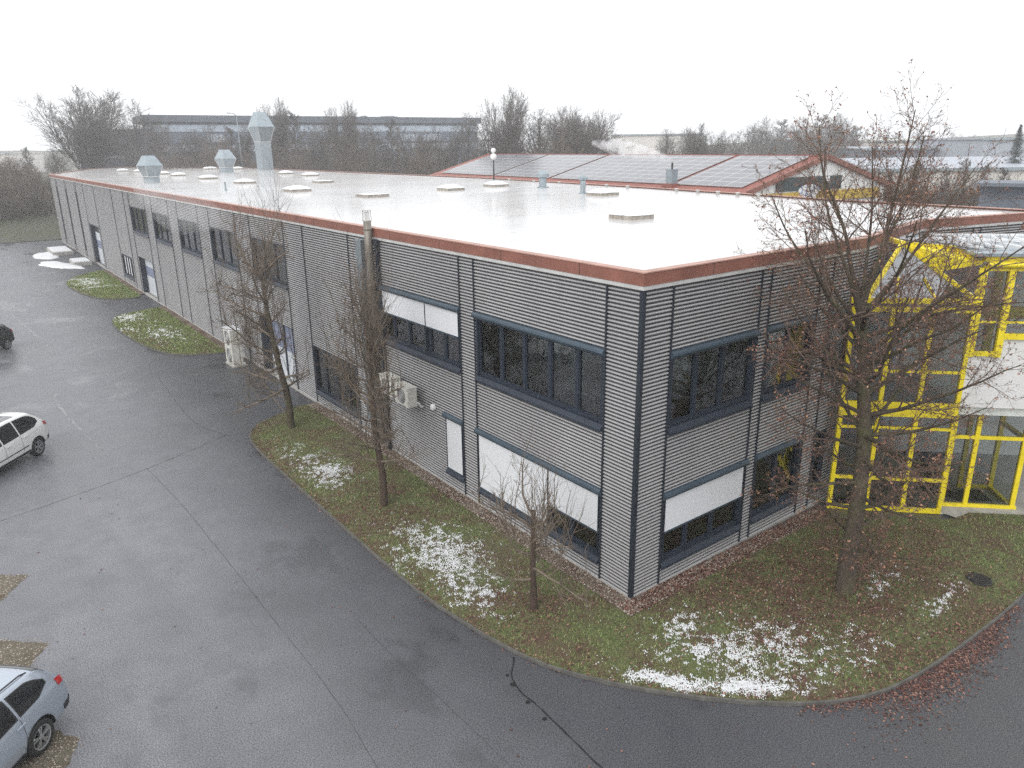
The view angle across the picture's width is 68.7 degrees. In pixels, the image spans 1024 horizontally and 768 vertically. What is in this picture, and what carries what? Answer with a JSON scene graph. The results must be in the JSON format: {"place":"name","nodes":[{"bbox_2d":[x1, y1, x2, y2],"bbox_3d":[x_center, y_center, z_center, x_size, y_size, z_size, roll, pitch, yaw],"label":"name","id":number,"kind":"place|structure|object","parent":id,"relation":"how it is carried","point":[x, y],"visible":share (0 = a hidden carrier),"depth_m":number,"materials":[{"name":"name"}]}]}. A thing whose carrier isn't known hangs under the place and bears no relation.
{"place":"outdoors","nodes":[
{"label":"outdoors","id":0,"kind":"place"},
{"bbox_2d":[113,309,224,353],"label":"lawn","id":1,"kind":"structure","parent":0,"point":[167,345],"depth_m":43.24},
{"bbox_2d":[159,306,224,348],"bbox_3d":[-19.767,-3.602,46.259,0.430,0.001,15.400,-13,22,-35],"label":"gravel bed","id":2,"kind":"object","parent":1,"relation":"on","point":[194,327],"visible":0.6,"depth_m":45.77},
{"bbox_2d":[74,115,480,174],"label":"office building","id":3,"kind":"structure","parent":0,"point":[189,122],"depth_m":145.16,"materials":[{"name":"metal"}]},
{"bbox_2d":[0,240,1023,767],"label":"road","id":4,"kind":"structure","parent":0,"point":[184,652],"depth_m":16.81,"materials":[{"name":"asphalt"}]},
{"bbox_2d":[0,324,14,348],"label":"parked car","id":5,"kind":"object","parent":4,"relation":"on","point":[7,337],"visible":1,"depth_m":41.33,"materials":[{"name":"black paint"}]},
{"bbox_2d":[0,574,26,599],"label":"parking bay","id":6,"kind":"object","parent":4,"relation":"on","point":[11,581],"visible":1,"depth_m":18.98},
{"bbox_2d":[0,640,47,666],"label":"parking bay","id":7,"kind":"object","parent":4,"relation":"on","point":[6,653],"visible":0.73,"depth_m":16.33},
{"bbox_2d":[0,412,48,468],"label":"parked car","id":8,"kind":"object","parent":4,"relation":"on","point":[22,434],"visible":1,"depth_m":26.09,"materials":[{"name":"white paint"}]},
{"bbox_2d":[0,665,68,767],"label":"parked car","id":9,"kind":"object","parent":4,"relation":"on","point":[34,702],"visible":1,"depth_m":13.36,"materials":[{"name":"silver metal"}]},
{"bbox_2d":[19,730,79,767],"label":"parking bay","id":10,"kind":"object","parent":4,"relation":"on","point":[61,762],"visible":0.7,"depth_m":13.54,"materials":[{"name":"gravel"}]},
{"bbox_2d":[46,246,73,255],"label":"shaft cover","id":11,"kind":"object","parent":4,"relation":"on","point":[60,250],"visible":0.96,"depth_m":79.15,"materials":[{"name":"concrete"}]},
{"bbox_2d":[38,261,84,268],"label":"snow patch","id":12,"kind":"object","parent":4,"relation":"on","point":[55,264],"visible":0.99,"depth_m":71.03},
{"bbox_2d":[112,307,225,355],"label":"kerb","id":13,"kind":"structure","parent":4,"relation":"on","point":[165,352],"depth_m":40.14,"materials":[{"name":"concrete"}]},
{"bbox_2d":[222,325,246,367],"bbox_3d":[-13.944,-1.889,37.690,0.721,1.904,1.348,-13,22,-35],"label":"air conditioner","id":14,"kind":"object","parent":4,"relation":"on","point":[231,353],"visible":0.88,"depth_m":37.37,"materials":[{"name":"metal"}]},
{"bbox_2d":[249,406,1023,706],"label":"kerb","id":15,"kind":"structure","parent":4,"relation":"on","point":[711,698],"depth_m":15.52,"materials":[{"name":"concrete"}]},
{"bbox_2d":[825,237,983,513],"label":"glass pavilion","id":16,"kind":"structure","parent":4,"relation":"on","point":[841,495],"depth_m":21.11,"materials":[{"name":"yellow paint"}]},
{"bbox_2d":[886,233,1023,514],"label":"stair wing","id":17,"kind":"structure","parent":4,"relation":"on","point":[1015,416],"depth_m":21.17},
{"bbox_2d":[969,265,1017,357],"bbox_3d":[12.842,-1.928,20.058,0.780,2.470,0.180,2,18,8],"label":"window frame","id":18,"kind":"structure","parent":17,"relation":"in","point":[999,335],"depth_m":20.07,"materials":[{"name":"yellow paint"}]},
{"bbox_2d":[0,134,1023,242],"bbox_3d":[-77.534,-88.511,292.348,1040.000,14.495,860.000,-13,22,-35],"label":"ground","id":19,"kind":"structure","parent":0,"point":[43,226],"depth_m":98.86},
{"bbox_2d":[0,152,45,172],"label":"building","id":20,"kind":"structure","parent":19,"relation":"on","point":[38,160],"depth_m":311.72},
{"bbox_2d":[0,161,53,207],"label":"thicket bush","id":21,"kind":"object","parent":19,"relation":"on","point":[33,179],"visible":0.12,"depth_m":106.05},
{"bbox_2d":[0,162,54,222],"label":"thicket bush","id":22,"kind":"object","parent":19,"relation":"on","point":[9,203],"visible":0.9,"depth_m":99.47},
{"bbox_2d":[0,168,56,218],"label":"thicket bush","id":23,"kind":"object","parent":19,"relation":"on","point":[38,200],"visible":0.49,"depth_m":102.62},
{"bbox_2d":[34,148,72,209],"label":"bare tree","id":24,"kind":"object","parent":19,"relation":"on","point":[57,169],"visible":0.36,"depth_m":112.18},
{"bbox_2d":[13,84,138,169],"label":"bare tree","id":25,"kind":"object","parent":19,"relation":"on","point":[84,121],"visible":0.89,"depth_m":124.70,"materials":[{"name":"plant"}]},
{"bbox_2d":[98,98,166,167],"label":"bare tree","id":26,"kind":"object","parent":19,"relation":"on","point":[127,147],"visible":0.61,"depth_m":122.57,"materials":[{"name":"plant"}]},
{"bbox_2d":[122,119,188,166],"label":"bare tree","id":27,"kind":"object","parent":19,"relation":"on","point":[161,149],"visible":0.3,"depth_m":121.11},
{"bbox_2d":[150,127,206,167],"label":"bare tree","id":28,"kind":"object","parent":19,"relation":"on","point":[179,150],"visible":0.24,"depth_m":115.71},
{"bbox_2d":[165,128,214,166],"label":"bare tree","id":29,"kind":"object","parent":19,"relation":"on","point":[196,147],"visible":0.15,"depth_m":119.20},
{"bbox_2d":[182,119,238,166],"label":"bare tree","id":30,"kind":"object","parent":19,"relation":"on","point":[205,139],"visible":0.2,"depth_m":117.37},
{"bbox_2d":[155,128,276,169],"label":"thicket shrub","id":31,"kind":"object","parent":19,"relation":"on","point":[211,154],"visible":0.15,"depth_m":111.39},
{"bbox_2d":[229,123,272,167],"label":"bare tree","id":32,"kind":"object","parent":19,"relation":"on","point":[249,145],"visible":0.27,"depth_m":123.19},
{"bbox_2d":[255,95,292,167],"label":"bare tree","id":33,"kind":"object","parent":19,"relation":"on","point":[280,123],"visible":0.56,"depth_m":120.55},
{"bbox_2d":[280,111,314,168],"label":"bare tree","id":34,"kind":"object","parent":19,"relation":"on","point":[295,126],"visible":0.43,"depth_m":118.84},
{"bbox_2d":[235,132,365,170],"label":"thicket shrub","id":35,"kind":"object","parent":19,"relation":"on","point":[286,163],"visible":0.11,"depth_m":108.75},
{"bbox_2d":[282,120,330,169],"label":"bare tree","id":36,"kind":"object","parent":19,"relation":"on","point":[313,147],"visible":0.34,"depth_m":115.39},
{"bbox_2d":[298,122,352,170],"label":"bare tree","id":37,"kind":"object","parent":19,"relation":"on","point":[328,140],"visible":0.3,"depth_m":117.38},
{"bbox_2d":[273,128,405,173],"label":"thicket shrub","id":38,"kind":"object","parent":19,"relation":"on","point":[350,165],"visible":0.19,"depth_m":107.37,"materials":[{"name":"plant"}]},
{"bbox_2d":[321,99,360,170],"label":"bare tree","id":39,"kind":"object","parent":19,"relation":"on","point":[336,122],"visible":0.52,"depth_m":121.88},
{"bbox_2d":[331,111,390,171],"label":"bare tree","id":40,"kind":"object","parent":19,"relation":"on","point":[353,135],"visible":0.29,"depth_m":119.70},
{"bbox_2d":[340,126,398,173],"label":"bare tree","id":41,"kind":"object","parent":19,"relation":"on","point":[377,150],"visible":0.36,"depth_m":116.47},
{"bbox_2d":[376,119,402,172],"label":"bare tree","id":42,"kind":"object","parent":19,"relation":"on","point":[390,128],"visible":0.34,"depth_m":121.44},
{"bbox_2d":[385,124,436,173],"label":"bare tree","id":43,"kind":"object","parent":19,"relation":"on","point":[405,145],"visible":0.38,"depth_m":117.34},
{"bbox_2d":[397,129,455,174],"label":"bare tree","id":44,"kind":"object","parent":19,"relation":"on","point":[428,149],"visible":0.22,"depth_m":119.35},
{"bbox_2d":[380,131,490,174],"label":"thicket shrub","id":45,"kind":"object","parent":19,"relation":"on","point":[427,168],"visible":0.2,"depth_m":106.27,"materials":[{"name":"plant"}]},
{"bbox_2d":[420,125,464,170],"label":"bare tree","id":46,"kind":"object","parent":19,"relation":"on","point":[444,150],"visible":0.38,"depth_m":120.62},
{"bbox_2d":[429,124,477,166],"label":"bare tree","id":47,"kind":"object","parent":19,"relation":"on","point":[459,142],"visible":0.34,"depth_m":123.60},
{"bbox_2d":[443,111,487,164],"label":"bare tree","id":48,"kind":"object","parent":19,"relation":"on","point":[470,130],"visible":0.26,"depth_m":127.03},
{"bbox_2d":[465,111,518,159],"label":"bare tree","id":49,"kind":"object","parent":19,"relation":"on","point":[482,148],"visible":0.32,"depth_m":103.03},
{"bbox_2d":[477,84,529,153],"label":"bare tree","id":50,"kind":"object","parent":19,"relation":"on","point":[513,132],"visible":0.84,"depth_m":102.27,"materials":[{"name":"plant"}]},
{"bbox_2d":[49,166,1023,598],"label":"corrugated hall","id":51,"kind":"structure","parent":19,"relation":"on","point":[635,320],"depth_m":21.68,"materials":[{"name":"silver metal"}]},
{"bbox_2d":[121,253,134,280],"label":"window","id":52,"kind":"structure","parent":51,"relation":"in","point":[129,273],"depth_m":60.42,"materials":[{"name":"grey glass"}]},
{"bbox_2d":[130,206,148,237],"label":"window","id":53,"kind":"structure","parent":51,"relation":"in","point":[143,233],"depth_m":54.24,"materials":[{"name":"grey glass"}]},
{"bbox_2d":[136,156,162,183],"bbox_3d":[-29.959,-17.758,62.027,1.524,2.200,1.524,13,22,37],"label":"hooded vent","id":54,"kind":"object","parent":51,"relation":"on","point":[149,168],"visible":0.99,"depth_m":61.67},
{"bbox_2d":[152,212,171,246],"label":"window","id":55,"kind":"structure","parent":51,"relation":"in","point":[161,240],"depth_m":49.01,"materials":[{"name":"grey glass"}]},
{"bbox_2d":[178,218,201,257],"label":"window","id":56,"kind":"structure","parent":51,"relation":"in","point":[195,252],"depth_m":43.95,"materials":[{"name":"grey glass"}]},
{"bbox_2d":[214,150,235,171],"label":"hooded vent","id":57,"kind":"object","parent":51,"relation":"on","point":[225,160],"visible":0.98,"depth_m":89.21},
{"bbox_2d":[210,227,239,271],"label":"window","id":58,"kind":"structure","parent":51,"relation":"in","point":[231,265],"depth_m":38.98,"materials":[{"name":"grey glass"}]},
{"bbox_2d":[248,112,273,169],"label":"square chimney","id":59,"kind":"object","parent":51,"relation":"on","point":[260,127],"visible":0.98,"depth_m":95.66,"materials":[{"name":"metal"}]},
{"bbox_2d":[251,237,287,289],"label":"window","id":60,"kind":"structure","parent":51,"relation":"in","point":[278,282],"depth_m":33.12,"materials":[{"name":"grey glass"}]},
{"bbox_2d":[260,315,297,387],"bbox_3d":[-10.686,-1.590,34.930,0.430,2.890,4.130,-13,22,-35],"label":"recessed door","id":61,"kind":"structure","parent":51,"relation":"in","point":[287,359],"depth_m":35.38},
{"bbox_2d":[313,345,359,417],"bbox_3d":[-7.020,-0.164,29.954,0.245,2.103,4.070,-13,22,-35],"label":"window","id":62,"kind":"structure","parent":51,"relation":"in","point":[324,393],"depth_m":30.66,"materials":[{"name":"grey glass"}]},
{"bbox_2d":[354,238,375,418],"bbox_3d":[-5.073,-1.813,26.377,0.310,6.500,0.450,-13,22,-35],"label":"wall duct","id":63,"kind":"object","parent":51,"relation":"attached to","point":[360,244],"depth_m":25.53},
{"bbox_2d":[361,208,385,443],"bbox_3d":[-4.670,-1.825,25.721,0.420,8.210,0.315,-13,22,-35],"label":"flue pipe","id":64,"kind":"object","parent":51,"relation":"attached to","point":[367,226],"visible":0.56,"depth_m":24.88,"materials":[{"name":"silver metal"}]},
{"bbox_2d":[372,239,391,448],"bbox_3d":[-4.423,-1.224,25.786,0.160,7.420,0.260,-13,22,-35],"label":"downpipe","id":65,"kind":"object","parent":51,"relation":"attached to","point":[376,242],"visible":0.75,"depth_m":25.22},
{"bbox_2d":[394,381,423,408],"bbox_3d":[-3.357,0.371,24.372,0.537,0.719,1.013,-13,22,-35],"label":"air conditioner","id":66,"kind":"object","parent":51,"relation":"attached to","point":[407,398],"visible":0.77,"depth_m":24.11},
{"bbox_2d":[375,283,460,373],"bbox_3d":[-3.053,-1.875,23.790,0.275,2.003,5.310,-13,22,-35],"label":"window","id":67,"kind":"structure","parent":51,"relation":"in","point":[431,314],"depth_m":23.30,"materials":[{"name":"white glass"}]},
{"bbox_2d":[442,411,464,482],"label":"window","id":68,"kind":"structure","parent":51,"relation":"in","point":[454,425],"depth_m":23.19,"materials":[{"name":"white glass"}]},
{"bbox_2d":[474,428,600,563],"bbox_3d":[0.592,2.853,20.258,0.275,2.043,5.310,-13,22,-35],"label":"window","id":69,"kind":"structure","parent":51,"relation":"in","point":[497,450],"depth_m":19.95,"materials":[{"name":"white fabric"}]},
{"bbox_2d":[471,311,604,431],"bbox_3d":[0.561,-0.460,19.194,0.275,2.003,5.280,-13,22,-35],"label":"window","id":70,"kind":"structure","parent":51,"relation":"in","point":[576,414],"depth_m":18.96,"materials":[{"name":"grey metal"}]},
{"bbox_2d":[586,188,618,195],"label":"roof dome","id":71,"kind":"structure","parent":51,"relation":"on","point":[602,192],"depth_m":40.25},
{"bbox_2d":[609,212,653,219],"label":"roof dome","id":72,"kind":"structure","parent":51,"relation":"on","point":[631,216],"depth_m":27.34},
{"bbox_2d":[660,458,749,569],"bbox_3d":[4.831,3.220,18.939,3.280,2.043,0.275,-14,22,-36],"label":"window","id":73,"kind":"structure","parent":51,"relation":"in","point":[683,504],"depth_m":18.82,"materials":[{"name":"white fabric"}]},
{"bbox_2d":[667,329,761,435],"bbox_3d":[4.791,-0.096,17.887,3.280,2.003,0.275,-14,22,-36],"label":"window","id":74,"kind":"structure","parent":51,"relation":"in","point":[694,418],"depth_m":17.92,"materials":[{"name":"grey glass"}]},
{"bbox_2d":[750,435,805,523],"bbox_3d":[7.311,2.606,20.782,2.300,2.043,0.275,-14,22,-36],"label":"window","id":75,"kind":"structure","parent":51,"relation":"in","point":[766,509],"depth_m":20.81,"materials":[{"name":"grey glass"}]},
{"bbox_2d":[761,314,820,402],"bbox_3d":[7.271,-0.711,19.729,2.300,2.003,0.275,-14,22,-36],"label":"window","id":76,"kind":"structure","parent":51,"relation":"in","point":[768,393],"depth_m":19.70,"materials":[{"name":"grey glass"}]},
{"bbox_2d":[809,428,826,493],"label":"window","id":77,"kind":"structure","parent":51,"relation":"in","point":[818,464],"depth_m":22.18,"materials":[{"name":"grey glass"}]},
{"bbox_2d":[518,108,574,153],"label":"bare tree","id":78,"kind":"object","parent":19,"relation":"on","point":[539,125],"visible":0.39,"depth_m":107.30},
{"bbox_2d":[498,119,625,153],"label":"thicket shrub","id":79,"kind":"object","parent":19,"relation":"on","point":[561,137],"visible":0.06,"depth_m":104.14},
{"bbox_2d":[544,105,604,153],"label":"bare tree","id":80,"kind":"object","parent":19,"relation":"on","point":[566,127],"visible":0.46,"depth_m":114.31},
{"bbox_2d":[552,105,621,153],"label":"bare tree","id":81,"kind":"object","parent":19,"relation":"on","point":[576,127],"visible":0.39,"depth_m":115.81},
{"bbox_2d":[583,116,635,153],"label":"bare tree","id":82,"kind":"object","parent":19,"relation":"on","point":[605,142],"visible":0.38,"depth_m":111.45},
{"bbox_2d":[612,133,703,153],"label":"school","id":83,"kind":"object","parent":19,"relation":"on","point":[644,143],"visible":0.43,"depth_m":254.78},
{"bbox_2d":[653,129,682,153],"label":"bare tree","id":84,"kind":"object","parent":19,"relation":"on","point":[665,150],"visible":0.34,"depth_m":127.56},
{"bbox_2d":[676,121,735,153],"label":"bare tree","id":85,"kind":"object","parent":19,"relation":"on","point":[700,145],"visible":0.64,"depth_m":131.23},
{"bbox_2d":[721,128,749,153],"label":"bare tree","id":86,"kind":"object","parent":19,"relation":"on","point":[740,146],"visible":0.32,"depth_m":141.81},
{"bbox_2d":[739,122,768,153],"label":"bare tree","id":87,"kind":"object","parent":19,"relation":"on","point":[750,142],"visible":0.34,"depth_m":189.44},
{"bbox_2d":[750,116,781,153],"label":"bare tree","id":88,"kind":"object","parent":19,"relation":"on","point":[768,132],"visible":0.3,"depth_m":193.98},
{"bbox_2d":[773,131,800,154],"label":"bare tree","id":89,"kind":"object","parent":19,"relation":"on","point":[787,147],"visible":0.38,"depth_m":171.89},
{"bbox_2d":[828,114,868,151],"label":"bare tree","id":90,"kind":"object","parent":19,"relation":"on","point":[851,132],"visible":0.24,"depth_m":186.41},
{"bbox_2d":[831,146,940,157],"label":"industrial hall","id":91,"kind":"structure","parent":19,"relation":"on","point":[849,150],"depth_m":165.92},
{"bbox_2d":[840,156,1023,201],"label":"industrial hall","id":92,"kind":"structure","parent":19,"relation":"on","point":[1015,168],"depth_m":112.61,"materials":[{"name":"metal"}]},
{"bbox_2d":[951,158,973,205],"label":"bare tree","id":93,"kind":"object","parent":19,"relation":"on","point":[964,191],"visible":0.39,"depth_m":68.99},
{"bbox_2d":[915,137,1023,157],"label":"storage block","id":94,"kind":"structure","parent":19,"relation":"on","point":[958,147],"depth_m":153.44,"materials":[{"name":"metal"}]},
{"bbox_2d":[974,180,1023,208],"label":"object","id":95,"kind":"structure","parent":19,"relation":"on","point":[1016,187],"depth_m":56.12,"materials":[{"name":"metal"}]},
{"bbox_2d":[1002,124,1023,162],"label":"conifer","id":96,"kind":"object","parent":19,"relation":"on","point":[1016,143],"visible":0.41,"depth_m":118.00,"materials":[{"name":"plant"}]},
{"bbox_2d":[0,0,1023,151],"label":"sky","id":97,"kind":"structure","parent":0,"point":[729,65],"materials":[{"name":"white"}]},
{"bbox_2d":[506,360,560,392],"bbox_3d":[0.599,-0.116,21.726,0.800,0.748,1.600,-13,22,-35],"label":"desk","id":98,"kind":"object","parent":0,"point":[539,371],"visible":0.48,"depth_m":21.80,"materials":[{"name":"laminate"}]},
{"bbox_2d":[67,270,1023,700],"bbox_3d":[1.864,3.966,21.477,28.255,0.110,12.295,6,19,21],"label":"lawn","id":99,"kind":"structure","parent":0,"point":[648,642],"depth_m":17.86,"materials":[{"name":"plant"}]},
{"bbox_2d":[195,154,317,428],"bbox_3d":[-9.448,-3.281,27.964,4.599,10.262,5.122,-13,22,-35],"label":"medium tree","id":100,"kind":"object","parent":99,"relation":"on","point":[276,351],"visible":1,"depth_m":28.08,"materials":[{"name":"brown plant"}]},
{"bbox_2d":[305,207,431,506],"bbox_3d":[-4.032,-0.508,21.383,2.976,8.819,4.544,-13,22,-35],"label":"slender tree","id":101,"kind":"object","parent":99,"relation":"on","point":[371,335],"visible":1,"depth_m":21.64,"materials":[{"name":"brown plant"}]},
{"bbox_2d":[0,402,828,767],"bbox_3d":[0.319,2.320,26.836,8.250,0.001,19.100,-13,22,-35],"label":"gravel bed","id":102,"kind":"object","parent":99,"relation":"on","point":[579,575],"visible":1,"depth_m":20.18,"materials":[{"name":"gravel"}]},
{"bbox_2d":[6,271,1023,767],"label":"leaf litter","id":103,"kind":"object","parent":99,"relation":"on","point":[898,649],"visible":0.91,"depth_m":17.37,"materials":[{"name":"plant"}]},
{"bbox_2d":[68,275,969,699],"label":"snow","id":104,"kind":"structure","parent":99,"relation":"on","point":[726,687],"depth_m":16.29,"materials":[{"name":"snow"}]},
{"bbox_2d":[460,404,598,619],"bbox_3d":[0.854,2.995,16.740,3.443,4.841,3.145,9,20,27],"label":"tree","id":105,"kind":"object","parent":99,"relation":"on","point":[532,524],"visible":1,"depth_m":16.78,"materials":[{"name":"brown plant"}]},
{"bbox_2d":[734,55,1023,595],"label":"tree","id":106,"kind":"object","parent":99,"relation":"on","point":[846,582],"visible":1,"depth_m":17.27,"materials":[{"name":"brown plant"}]},
{"bbox_2d":[965,572,991,586],"bbox_3d":[11.471,4.839,18.449,0.600,0.146,0.600,-13,22,-35],"label":"manhole cover","id":107,"kind":"object","parent":99,"relation":"in","point":[982,580],"visible":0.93,"depth_m":18.36,"materials":[{"name":"metal"}]},
{"bbox_2d":[554,376,600,413],"bbox_3d":[1.881,0.411,20.016,0.800,0.748,1.800,-13,22,-35],"label":"desk","id":108,"kind":"object","parent":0,"point":[564,389],"visible":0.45,"depth_m":20.15,"materials":[{"name":"laminate"}]},
{"bbox_2d":[430,154,892,200],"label":"gabled hall","id":109,"kind":"structure","parent":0,"point":[718,172],"depth_m":64.44,"materials":[{"name":"solar panel metal"},{"name":"red painted metal trim"},{"name":"white wall panel"}]},
{"bbox_2d":[661,163,678,187],"bbox_3d":[12.791,-16.631,59.995,1.100,2.100,1.100,-13,22,-35],"label":"metal chimney","id":110,"kind":"object","parent":109,"relation":"on","point":[671,177],"visible":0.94,"depth_m":59.77,"materials":[{"name":"silver metal"}]},
{"bbox_2d":[672,378,726,414],"bbox_3d":[4.821,0.430,19.847,1.600,0.748,0.800,-13,22,-35],"label":"desk","id":111,"kind":"object","parent":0,"point":[706,393],"visible":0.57,"depth_m":19.83,"materials":[{"name":"laminate"}]},
{"bbox_2d":[851,139,915,145],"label":"warehouse","id":112,"kind":"structure","parent":0,"point":[901,143],"depth_m":205.28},
{"bbox_2d":[874,450,1023,517],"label":"pavement","id":113,"kind":"structure","parent":0,"point":[1004,474],"depth_m":23.98,"materials":[{"name":"concrete"}]},
{"bbox_2d":[933,414,1023,509],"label":"glass porch","id":114,"kind":"object","parent":113,"relation":"on","point":[965,497],"visible":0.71,"depth_m":22.19,"materials":[{"name":"yellow paint"}]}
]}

